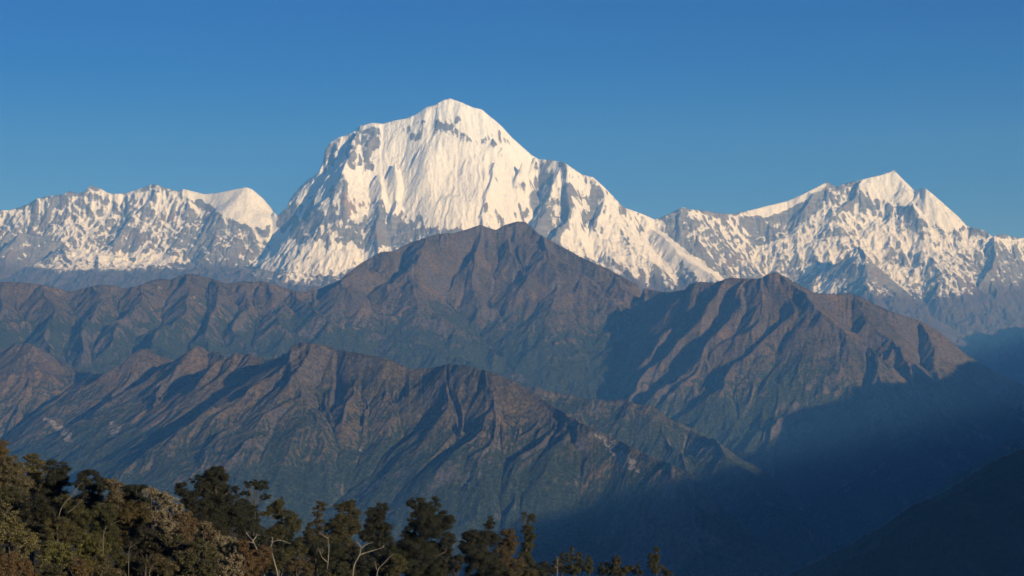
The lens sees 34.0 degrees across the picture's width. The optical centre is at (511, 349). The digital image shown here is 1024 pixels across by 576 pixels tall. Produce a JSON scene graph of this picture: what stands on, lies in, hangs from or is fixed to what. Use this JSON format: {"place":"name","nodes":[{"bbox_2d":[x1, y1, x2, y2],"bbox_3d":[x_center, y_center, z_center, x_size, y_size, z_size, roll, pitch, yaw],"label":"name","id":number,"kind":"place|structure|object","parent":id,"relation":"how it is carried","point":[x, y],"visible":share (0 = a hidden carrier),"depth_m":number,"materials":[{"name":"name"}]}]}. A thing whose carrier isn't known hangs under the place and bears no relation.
{"place":"outdoors","nodes":[
{"label":"outdoors","id":0,"kind":"place"},
{"bbox_2d":[0,184,355,291],"bbox_3d":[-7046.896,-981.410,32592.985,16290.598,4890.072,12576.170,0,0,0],"label":"snow mountain","id":1,"kind":"structure","parent":0,"point":[71,241],"depth_m":33170.30,"materials":[{"name":"white snow"}]},
{"bbox_2d":[0,517,355,575],"bbox_3d":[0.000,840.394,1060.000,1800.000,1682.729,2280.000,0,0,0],"label":"ground","id":2,"kind":"structure","parent":0,"point":[260,527],"depth_m":238.37,"materials":[{"name":"green plant"}]},
{"bbox_2d":[0,439,14,481],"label":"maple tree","id":3,"kind":"object","parent":2,"relation":"on","point":[3,450],"visible":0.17,"depth_m":171.92,"materials":[{"name":"green plant"}]},
{"bbox_2d":[0,484,25,544],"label":"oak tree","id":4,"kind":"object","parent":2,"relation":"on","point":[12,497],"visible":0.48,"depth_m":144.04,"materials":[{"name":"green plant"}]},
{"bbox_2d":[0,454,38,545],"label":"rhododendron tree","id":5,"kind":"object","parent":2,"relation":"on","point":[11,473],"visible":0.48,"depth_m":155.23,"materials":[{"name":"green plant"}]},
{"bbox_2d":[0,551,39,575],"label":"shrub","id":6,"kind":"object","parent":2,"relation":"on","point":[13,569],"visible":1,"depth_m":99.88,"materials":[{"name":"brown plant"}]},
{"bbox_2d":[0,502,42,575],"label":"rhododendron tree","id":7,"kind":"object","parent":2,"relation":"on","point":[13,530],"visible":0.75,"depth_m":111.82,"materials":[{"name":"green plant"}]},
{"bbox_2d":[12,491,58,575],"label":"oak tree","id":8,"kind":"object","parent":2,"relation":"on","point":[32,517],"visible":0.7,"depth_m":141.98,"materials":[{"name":"green plant"}]},
{"bbox_2d":[22,453,49,565],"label":"rhododendron tree","id":9,"kind":"object","parent":2,"relation":"on","point":[36,474],"visible":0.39,"depth_m":160.44,"materials":[{"name":"green plant"}]},
{"bbox_2d":[32,562,66,575],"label":"shrub","id":10,"kind":"object","parent":2,"relation":"on","point":[47,571],"visible":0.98,"depth_m":101.83,"materials":[{"name":"green plant"}]},
{"bbox_2d":[39,459,73,531],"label":"oak tree","id":11,"kind":"object","parent":2,"relation":"on","point":[52,488],"visible":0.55,"depth_m":154.66,"materials":[{"name":"green plant"}]},
{"bbox_2d":[34,540,80,575],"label":"rhododendron tree","id":12,"kind":"object","parent":2,"relation":"on","point":[59,552],"visible":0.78,"depth_m":111.61,"materials":[{"name":"green plant"}]},
{"bbox_2d":[38,511,79,567],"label":"rhododendron tree","id":13,"kind":"object","parent":2,"relation":"on","point":[62,528],"visible":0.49,"depth_m":124.30,"materials":[{"name":"green plant"}]},
{"bbox_2d":[59,481,84,515],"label":"dead tree","id":14,"kind":"object","parent":2,"relation":"on","point":[69,498],"visible":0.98,"depth_m":135.99,"materials":[{"name":"grey wood"}]},
{"bbox_2d":[52,493,93,571],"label":"oak tree","id":15,"kind":"object","parent":2,"relation":"on","point":[75,515],"visible":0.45,"depth_m":145.89,"materials":[{"name":"green plant"}]},
{"bbox_2d":[66,557,93,575],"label":"shrub","id":16,"kind":"object","parent":2,"relation":"on","point":[82,567],"visible":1,"depth_m":103.55,"materials":[{"name":"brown plant"}]},
{"bbox_2d":[66,468,106,573],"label":"oak tree","id":17,"kind":"object","parent":2,"relation":"on","point":[91,497],"visible":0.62,"depth_m":150.39,"materials":[{"name":"green plant"}]},
{"bbox_2d":[74,532,114,575],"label":"rhododendron tree","id":18,"kind":"object","parent":2,"relation":"on","point":[85,547],"visible":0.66,"depth_m":116.28,"materials":[{"name":"green plant"}]},
{"bbox_2d":[102,526,107,564],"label":"dead tree","id":19,"kind":"object","parent":2,"relation":"on","point":[103,541],"visible":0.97,"depth_m":111.98,"materials":[{"name":"grey wood"}]},
{"bbox_2d":[89,553,121,575],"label":"shrub","id":20,"kind":"object","parent":2,"relation":"on","point":[103,569],"visible":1,"depth_m":104.06,"materials":[{"name":"green plant"}]},
{"bbox_2d":[88,501,124,556],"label":"oak tree","id":21,"kind":"object","parent":2,"relation":"on","point":[101,516],"visible":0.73,"depth_m":131.98,"materials":[{"name":"green plant"}]},
{"bbox_2d":[100,478,132,562],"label":"rhododendron tree","id":22,"kind":"object","parent":2,"relation":"on","point":[114,497],"visible":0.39,"depth_m":146.52,"materials":[{"name":"green plant"}]},
{"bbox_2d":[110,550,143,575],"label":"oak tree","id":23,"kind":"object","parent":2,"relation":"on","point":[121,564],"visible":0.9,"depth_m":106.92,"materials":[{"name":"green plant"}]},
{"bbox_2d":[128,542,135,575],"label":"dead tree","id":24,"kind":"object","parent":2,"relation":"on","point":[128,558],"visible":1,"depth_m":103.98,"materials":[{"name":"grey wood"}]},
{"bbox_2d":[114,500,154,552],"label":"oak tree","id":25,"kind":"object","parent":2,"relation":"on","point":[129,517],"visible":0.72,"depth_m":133.33,"materials":[{"name":"green plant"}]},
{"bbox_2d":[119,483,157,554],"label":"oak tree","id":26,"kind":"object","parent":2,"relation":"on","point":[135,492],"visible":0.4,"depth_m":146.59,"materials":[{"name":"green plant"}]},
{"bbox_2d":[124,524,164,575],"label":"oak tree","id":27,"kind":"object","parent":2,"relation":"on","point":[143,537],"visible":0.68,"depth_m":117.93,"materials":[{"name":"green plant"}]},
{"bbox_2d":[142,486,170,535],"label":"tree","id":28,"kind":"object","parent":2,"relation":"on","point":[151,491],"visible":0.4,"depth_m":143.57,"materials":[{"name":"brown plant"}]},
{"bbox_2d":[143,553,179,575],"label":"rhododendron tree","id":29,"kind":"object","parent":2,"relation":"on","point":[161,564],"visible":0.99,"depth_m":104.85,"materials":[{"name":"green plant"}]},
{"bbox_2d":[148,511,174,550],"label":"rhododendron bush","id":30,"kind":"object","parent":2,"relation":"on","point":[163,521],"visible":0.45,"depth_m":129.74,"materials":[{"name":"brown plant"}]},
{"bbox_2d":[161,495,183,546],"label":"rhododendron bush","id":31,"kind":"object","parent":2,"relation":"on","point":[173,504],"visible":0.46,"depth_m":139.05,"materials":[{"name":"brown plant"}]},
{"bbox_2d":[157,531,191,575],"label":"rhododendron tree","id":32,"kind":"object","parent":2,"relation":"on","point":[175,543],"visible":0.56,"depth_m":117.06,"materials":[{"name":"green plant"}]},
{"bbox_2d":[172,510,199,554],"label":"shrub","id":33,"kind":"object","parent":2,"relation":"on","point":[186,529],"visible":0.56,"depth_m":130.01,"materials":[{"name":"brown plant"}]},
{"bbox_2d":[0,490,378,575],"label":"undergrowth","id":34,"kind":"object","parent":2,"relation":"on","point":[177,547],"visible":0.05,"depth_m":245.00,"materials":[{"name":"green plant"}]},
{"bbox_2d":[172,550,222,575],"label":"rhododendron tree","id":35,"kind":"object","parent":2,"relation":"on","point":[193,565],"visible":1,"depth_m":105.91,"materials":[{"name":"green plant"}]},
{"bbox_2d":[182,536,218,575],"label":"rhododendron tree","id":36,"kind":"object","parent":2,"relation":"on","point":[202,548],"visible":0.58,"depth_m":114.64,"materials":[{"name":"green plant"}]},
{"bbox_2d":[192,520,220,560],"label":"shrub","id":37,"kind":"object","parent":2,"relation":"on","point":[204,528],"visible":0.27,"depth_m":124.62,"materials":[{"name":"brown plant"}]},
{"bbox_2d":[172,465,255,559],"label":"oak tree","id":38,"kind":"object","parent":2,"relation":"on","point":[218,503],"visible":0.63,"depth_m":221.20,"materials":[{"name":"green plant"}]},
{"bbox_2d":[212,535,237,572],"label":"rhododendron bush","id":39,"kind":"object","parent":2,"relation":"on","point":[224,541],"visible":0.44,"depth_m":115.68,"materials":[{"name":"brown plant"}]},
{"bbox_2d":[214,552,244,575],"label":"rhododendron bush","id":40,"kind":"object","parent":2,"relation":"on","point":[229,566],"visible":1,"depth_m":105.77,"materials":[{"name":"brown plant"}]},
{"bbox_2d":[233,539,259,575],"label":"shrub","id":41,"kind":"object","parent":2,"relation":"on","point":[242,544],"visible":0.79,"depth_m":114.47,"materials":[{"name":"brown plant"}]},
{"bbox_2d":[233,479,271,565],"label":"oak tree","id":42,"kind":"object","parent":2,"relation":"on","point":[252,524],"visible":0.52,"depth_m":225.73,"materials":[{"name":"green plant"}]},
{"bbox_2d":[246,531,264,575],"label":"dead tree","id":43,"kind":"object","parent":2,"relation":"on","point":[253,540],"visible":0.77,"depth_m":204.96,"materials":[{"name":"grey wood"}]},
{"bbox_2d":[247,545,274,575],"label":"bush","id":44,"kind":"object","parent":2,"relation":"on","point":[263,561],"visible":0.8,"depth_m":195.71,"materials":[{"name":"brown plant"}]},
{"bbox_2d":[250,531,301,575],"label":"bush","id":45,"kind":"object","parent":2,"relation":"on","point":[258,540],"visible":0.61,"depth_m":221.78,"materials":[{"name":"green plant"}]},
{"bbox_2d":[270,536,289,575],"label":"dead tree","id":46,"kind":"object","parent":2,"relation":"on","point":[272,553],"visible":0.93,"depth_m":207.96,"materials":[{"name":"grey wood"}]},
{"bbox_2d":[258,496,302,575],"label":"oak tree","id":47,"kind":"object","parent":2,"relation":"on","point":[279,530],"visible":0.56,"depth_m":227.58,"materials":[{"name":"green plant"}]},
{"bbox_2d":[275,539,307,575],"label":"bush","id":48,"kind":"object","parent":2,"relation":"on","point":[288,551],"visible":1,"depth_m":199.47,"materials":[{"name":"green plant"}]},
{"bbox_2d":[282,558,315,575],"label":"bush","id":49,"kind":"object","parent":2,"relation":"on","point":[302,564],"visible":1,"depth_m":191.44,"materials":[{"name":"green plant"}]},
{"bbox_2d":[302,522,315,560],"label":"young tree","id":50,"kind":"object","parent":2,"relation":"on","point":[309,531],"visible":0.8,"depth_m":235.64,"materials":[{"name":"green plant"}]},
{"bbox_2d":[298,535,327,575],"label":"bush","id":51,"kind":"object","parent":2,"relation":"on","point":[307,539],"visible":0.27,"depth_m":231.88,"materials":[{"name":"green plant"}]},
{"bbox_2d":[303,500,336,575],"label":"oak tree","id":52,"kind":"object","parent":2,"relation":"on","point":[317,521],"visible":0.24,"depth_m":239.78,"materials":[{"name":"green plant"}]},
{"bbox_2d":[318,532,330,574],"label":"dead tree","id":53,"kind":"object","parent":2,"relation":"on","point":[323,550],"visible":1,"depth_m":213.95,"materials":[{"name":"grey wood"}]},
{"bbox_2d":[303,538,348,575],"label":"oak tree","id":54,"kind":"object","parent":2,"relation":"on","point":[335,549],"visible":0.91,"depth_m":223.28,"materials":[{"name":"green plant"}]},
{"bbox_2d":[325,561,350,575],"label":"bush","id":55,"kind":"object","parent":2,"relation":"on","point":[341,567],"visible":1,"depth_m":205.79,"materials":[{"name":"green plant"}]},
{"bbox_2d":[322,499,368,575],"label":"oak tree","id":56,"kind":"object","parent":2,"relation":"on","point":[348,530],"visible":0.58,"depth_m":242.98,"materials":[{"name":"green plant"}]},
{"bbox_2d":[352,539,383,575],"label":"dead tree","id":57,"kind":"object","parent":2,"relation":"on","point":[360,554],"visible":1,"depth_m":214.96,"materials":[{"name":"grey wood"}]},
{"bbox_2d":[347,545,391,575],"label":"bush","id":58,"kind":"object","parent":2,"relation":"on","point":[364,560],"visible":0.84,"depth_m":225.36,"materials":[{"name":"green plant"}]},
{"bbox_2d":[357,502,395,575],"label":"oak tree","id":59,"kind":"object","parent":2,"relation":"on","point":[374,524],"visible":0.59,"depth_m":245.72,"materials":[{"name":"green plant"}]},
{"bbox_2d":[363,541,399,575],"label":"bush","id":60,"kind":"object","parent":2,"relation":"on","point":[391,546],"visible":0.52,"depth_m":236.00,"materials":[{"name":"green plant"}]},
{"bbox_2d":[374,554,393,575],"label":"dead tree","id":61,"kind":"object","parent":2,"relation":"on","point":[381,565],"visible":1,"depth_m":217.96,"materials":[{"name":"grey wood"}]},
{"bbox_2d":[379,552,408,575],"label":"bush","id":62,"kind":"object","parent":2,"relation":"on","point":[394,568],"visible":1,"depth_m":223.37,"materials":[{"name":"green plant"}]},
{"bbox_2d":[400,558,446,575],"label":"bush","id":63,"kind":"object","parent":2,"relation":"on","point":[416,569],"visible":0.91,"depth_m":237.54,"materials":[{"name":"green plant"}]},
{"bbox_2d":[395,496,456,575],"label":"oak tree","id":64,"kind":"object","parent":2,"relation":"on","point":[419,547],"visible":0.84,"depth_m":253.93,"materials":[{"name":"green plant"}]},
{"bbox_2d":[438,554,465,575],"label":"bush","id":65,"kind":"object","parent":2,"relation":"on","point":[447,566],"visible":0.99,"depth_m":240.04,"materials":[{"name":"green plant"}]},
{"bbox_2d":[455,515,502,575],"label":"oak tree","id":66,"kind":"object","parent":2,"relation":"on","point":[480,559],"visible":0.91,"depth_m":260.86,"materials":[{"name":"green plant"}]},
{"bbox_2d":[491,528,526,570],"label":"oak tree","id":67,"kind":"object","parent":2,"relation":"on","point":[510,545],"visible":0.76,"depth_m":263.06,"materials":[{"name":"green plant"}]},
{"bbox_2d":[484,563,547,575],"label":"bush","id":68,"kind":"object","parent":2,"relation":"on","point":[493,569],"visible":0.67,"depth_m":248.93,"materials":[{"name":"green plant"}]},
{"bbox_2d":[500,567,538,575],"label":"bush","id":69,"kind":"object","parent":2,"relation":"on","point":[520,572],"visible":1,"depth_m":235.68,"materials":[{"name":"green plant"}]},
{"bbox_2d":[519,512,537,566],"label":"oak tree","id":70,"kind":"object","parent":2,"relation":"on","point":[527,545],"visible":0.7,"depth_m":265.71,"materials":[{"name":"green plant"}]},
{"bbox_2d":[533,561,556,575],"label":"tree","id":71,"kind":"object","parent":2,"relation":"on","point":[547,566],"visible":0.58,"depth_m":284.43,"materials":[{"name":"green plant"}]},
{"bbox_2d":[550,552,570,575],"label":"tree","id":72,"kind":"object","parent":2,"relation":"on","point":[562,567],"visible":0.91,"depth_m":284.53,"materials":[{"name":"green plant"}]},
{"bbox_2d":[565,547,584,575],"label":"tree","id":73,"kind":"object","parent":2,"relation":"on","point":[575,568],"visible":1,"depth_m":284.66,"materials":[{"name":"green plant"}]},
{"bbox_2d":[582,555,594,575],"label":"tree","id":74,"kind":"object","parent":2,"relation":"on","point":[588,567],"visible":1,"depth_m":284.51,"materials":[{"name":"green plant"}]},
{"bbox_2d":[594,562,615,575],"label":"tree","id":75,"kind":"object","parent":2,"relation":"on","point":[605,571],"visible":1,"depth_m":284.72,"materials":[{"name":"green plant"}]},
{"bbox_2d":[608,555,635,575],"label":"tree","id":76,"kind":"object","parent":2,"relation":"on","point":[624,570],"visible":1,"depth_m":284.58,"materials":[{"name":"green plant"}]},
{"bbox_2d":[632,563,643,575],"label":"tree","id":77,"kind":"object","parent":2,"relation":"on","point":[638,572],"visible":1,"depth_m":284.40,"materials":[{"name":"green plant"}]},
{"bbox_2d":[646,547,672,575],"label":"tree","id":78,"kind":"object","parent":2,"relation":"on","point":[655,560],"visible":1,"depth_m":284.72,"materials":[{"name":"green plant"}]},
{"bbox_2d":[0,273,545,390],"bbox_3d":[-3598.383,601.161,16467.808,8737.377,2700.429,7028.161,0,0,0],"label":"hills","id":79,"kind":"structure","parent":0,"point":[99,329],"depth_m":15518.44,"materials":[{"name":"brown stone"}]},
{"bbox_2d":[0,343,801,575],"bbox_3d":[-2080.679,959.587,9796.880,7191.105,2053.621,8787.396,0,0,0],"label":"hills","id":80,"kind":"structure","parent":0,"point":[303,428],"depth_m":8613.02,"materials":[{"name":"brown stone"}]},
{"bbox_2d":[307,221,641,400],"bbox_3d":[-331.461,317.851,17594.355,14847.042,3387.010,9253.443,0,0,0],"label":"brown mountain","id":81,"kind":"structure","parent":0,"point":[523,302],"depth_m":16450.84,"materials":[{"name":"brown stone"}]},
{"bbox_2d":[247,98,721,292],"bbox_3d":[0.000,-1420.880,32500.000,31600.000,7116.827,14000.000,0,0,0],"label":"snow mountain","id":82,"kind":"structure","parent":0,"point":[370,190],"depth_m":32178.43,"materials":[{"name":"white snow"}]},
{"bbox_2d":[0,0,1023,237],"label":"sky","id":83,"kind":"structure","parent":0,"point":[718,106],"materials":[{"name":"blue"}]},
{"bbox_2d":[526,386,1023,567],"bbox_3d":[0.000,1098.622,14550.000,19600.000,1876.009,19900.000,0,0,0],"label":"hills","id":84,"kind":"structure","parent":0,"point":[770,514],"depth_m":10690.04,"materials":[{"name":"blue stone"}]},
{"bbox_2d":[611,272,1023,506],"bbox_3d":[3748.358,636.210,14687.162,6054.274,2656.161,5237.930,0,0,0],"label":"brown mountain","id":85,"kind":"structure","parent":0,"point":[805,396],"depth_m":13975.78,"materials":[{"name":"brown stone"}]},
{"bbox_2d":[647,170,1023,384],"bbox_3d":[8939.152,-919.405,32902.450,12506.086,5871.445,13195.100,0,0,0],"label":"snow mountain","id":86,"kind":"structure","parent":0,"point":[893,241],"depth_m":33948.19,"materials":[{"name":"white snow"}]},
{"bbox_2d":[789,449,1023,575],"bbox_3d":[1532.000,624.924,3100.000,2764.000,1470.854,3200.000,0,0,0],"label":"hillside","id":87,"kind":"structure","parent":0,"point":[972,525],"depth_m":3280.35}
]}

